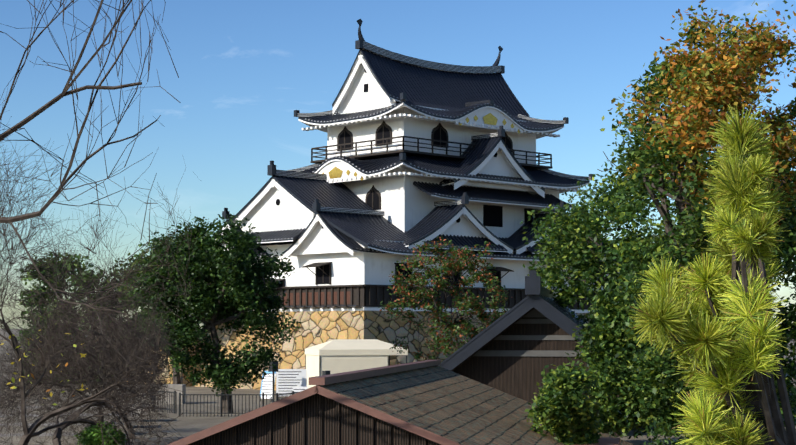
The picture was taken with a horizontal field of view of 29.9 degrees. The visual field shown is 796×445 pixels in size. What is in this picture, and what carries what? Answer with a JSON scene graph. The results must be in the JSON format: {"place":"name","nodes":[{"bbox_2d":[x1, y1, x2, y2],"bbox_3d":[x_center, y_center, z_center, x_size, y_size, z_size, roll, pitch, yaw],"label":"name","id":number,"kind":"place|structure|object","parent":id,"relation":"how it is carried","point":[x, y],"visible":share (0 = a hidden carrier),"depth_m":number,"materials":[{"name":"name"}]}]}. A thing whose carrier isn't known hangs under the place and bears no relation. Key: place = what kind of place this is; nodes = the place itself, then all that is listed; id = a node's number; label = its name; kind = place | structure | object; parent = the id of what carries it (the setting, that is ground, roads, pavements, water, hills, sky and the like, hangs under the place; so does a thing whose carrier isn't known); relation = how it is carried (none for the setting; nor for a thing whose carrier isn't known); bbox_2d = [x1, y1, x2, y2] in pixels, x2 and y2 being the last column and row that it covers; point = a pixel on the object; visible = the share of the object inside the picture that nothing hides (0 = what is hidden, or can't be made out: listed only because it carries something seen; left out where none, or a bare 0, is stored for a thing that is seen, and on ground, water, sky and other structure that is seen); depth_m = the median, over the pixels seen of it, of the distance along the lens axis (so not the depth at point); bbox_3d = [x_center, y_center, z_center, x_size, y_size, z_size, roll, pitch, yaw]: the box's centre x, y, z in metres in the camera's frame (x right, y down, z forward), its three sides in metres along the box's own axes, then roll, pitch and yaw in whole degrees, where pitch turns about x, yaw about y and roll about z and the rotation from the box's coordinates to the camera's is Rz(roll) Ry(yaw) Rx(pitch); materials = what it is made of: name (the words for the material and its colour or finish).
{"place":"outdoors","nodes":[
{"label":"outdoors","id":0,"kind":"place"},
{"bbox_2d":[0,329,795,444],"bbox_3d":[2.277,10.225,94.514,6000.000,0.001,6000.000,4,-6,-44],"label":"ground","id":1,"kind":"structure","parent":0,"point":[188,425],"depth_m":62.92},
{"bbox_2d":[15,250,151,383],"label":"tree","id":2,"kind":"object","parent":1,"relation":"on","point":[30,278],"depth_m":94.14,"materials":[{"name":"plant"}]},
{"bbox_2d":[0,239,176,438],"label":"cherry","id":3,"kind":"object","parent":1,"relation":"on","point":[73,377],"visible":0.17,"depth_m":46.12,"materials":[{"name":"brown plant"}]},
{"bbox_2d":[0,0,180,444],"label":"bare tree","id":4,"kind":"object","parent":1,"relation":"on","point":[10,220],"visible":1,"depth_m":19.20,"materials":[{"name":"brown plant"}]},
{"bbox_2d":[0,0,141,140],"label":"tree branch","id":5,"kind":"object","parent":4,"relation":"attached to","point":[33,115],"visible":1,"depth_m":19.26,"materials":[{"name":"brown plant"}]},
{"bbox_2d":[0,89,186,444],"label":"cherry","id":6,"kind":"object","parent":1,"relation":"on","point":[29,433],"visible":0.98,"depth_m":34.08,"materials":[{"name":"brown plant"}]},
{"bbox_2d":[1,327,87,404],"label":"cherry leaves","id":7,"kind":"object","parent":6,"relation":"attached to","point":[32,375],"visible":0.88,"depth_m":33.24,"materials":[{"name":"yellow plant"}]},
{"bbox_2d":[0,196,187,444],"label":"cherry","id":8,"kind":"object","parent":1,"relation":"on","point":[9,405],"visible":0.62,"depth_m":43.29,"materials":[{"name":"brown plant"}]},
{"bbox_2d":[74,421,127,444],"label":"bush leaves","id":9,"kind":"object","parent":1,"relation":"on","point":[93,437],"visible":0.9,"depth_m":41.67,"materials":[{"name":"green plant"}]},
{"bbox_2d":[0,155,216,444],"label":"cherry","id":10,"kind":"object","parent":1,"relation":"on","point":[57,435],"visible":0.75,"depth_m":42.17,"materials":[{"name":"brown plant"}]},
{"bbox_2d":[111,336,204,386],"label":"stone wall","id":11,"kind":"structure","parent":1,"relation":"on","point":[184,380],"depth_m":91.11,"materials":[{"name":"beige stone"}]},
{"bbox_2d":[112,233,229,383],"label":"tree","id":12,"kind":"object","parent":1,"relation":"on","point":[146,260],"depth_m":89.42,"materials":[{"name":"green plant"}]},
{"bbox_2d":[128,214,301,412],"bbox_3d":[-7.632,3.806,61.762,7.450,8.283,4.678,-1,-4,8],"label":"tree","id":13,"kind":"object","parent":1,"relation":"on","point":[247,272],"depth_m":61.11,"materials":[{"name":"green plant"}]},
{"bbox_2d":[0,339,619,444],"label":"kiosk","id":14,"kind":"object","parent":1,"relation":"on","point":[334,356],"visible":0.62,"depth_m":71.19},
{"bbox_2d":[192,311,598,389],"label":"stone wall","id":15,"kind":"structure","parent":1,"relation":"on","point":[317,327],"depth_m":84.75,"materials":[{"name":"stone"}]},
{"bbox_2d":[215,19,620,312],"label":"japanese castle","id":16,"kind":"structure","parent":15,"relation":"on","point":[417,151],"depth_m":89.58,"materials":[{"name":"paint"}]},
{"bbox_2d":[167,360,633,444],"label":"roof","id":17,"kind":"structure","parent":1,"relation":"on","point":[428,402],"depth_m":24.18,"materials":[{"name":"tile"}]},
{"bbox_2d":[378,236,511,360],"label":"maple tree","id":18,"kind":"object","parent":1,"relation":"on","point":[462,330],"depth_m":65.27,"materials":[{"name":"green plant"}]},
{"bbox_2d":[438,270,622,436],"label":"roof gable","id":19,"kind":"structure","parent":1,"relation":"on","point":[516,349],"depth_m":49.64,"materials":[{"name":"wood"}]},
{"bbox_2d":[522,360,607,444],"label":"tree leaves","id":20,"kind":"object","parent":1,"relation":"on","point":[566,413],"visible":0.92,"depth_m":29.16,"materials":[{"name":"green plant"}]},
{"bbox_2d":[520,157,707,423],"bbox_3d":[9.031,3.944,56.060,11.258,15.466,10.018,4,-6,-44],"label":"tree","id":21,"kind":"object","parent":1,"relation":"on","point":[576,256],"depth_m":54.23,"materials":[{"name":"green plant"}]},
{"bbox_2d":[567,272,677,439],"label":"tree leaves","id":22,"kind":"object","parent":1,"relation":"on","point":[605,342],"visible":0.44,"depth_m":44.86,"materials":[{"name":"green plant"}]},
{"bbox_2d":[588,0,795,444],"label":"tree","id":23,"kind":"object","parent":1,"relation":"on","point":[737,67],"depth_m":34.79,"materials":[{"name":"green plant"}]},
{"bbox_2d":[597,108,648,179],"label":"twigs","id":24,"kind":"object","parent":23,"relation":"attached to","point":[611,162],"visible":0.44,"depth_m":39.77,"materials":[{"name":"brown plant"}]},
{"bbox_2d":[626,104,795,444],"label":"pine","id":25,"kind":"object","parent":1,"relation":"on","point":[676,309],"depth_m":12.87,"materials":[{"name":"green plant"}]},
{"bbox_2d":[0,0,795,328],"label":"sky","id":26,"kind":"structure","parent":0,"point":[244,68],"materials":[{"name":"blue"}]}
]}

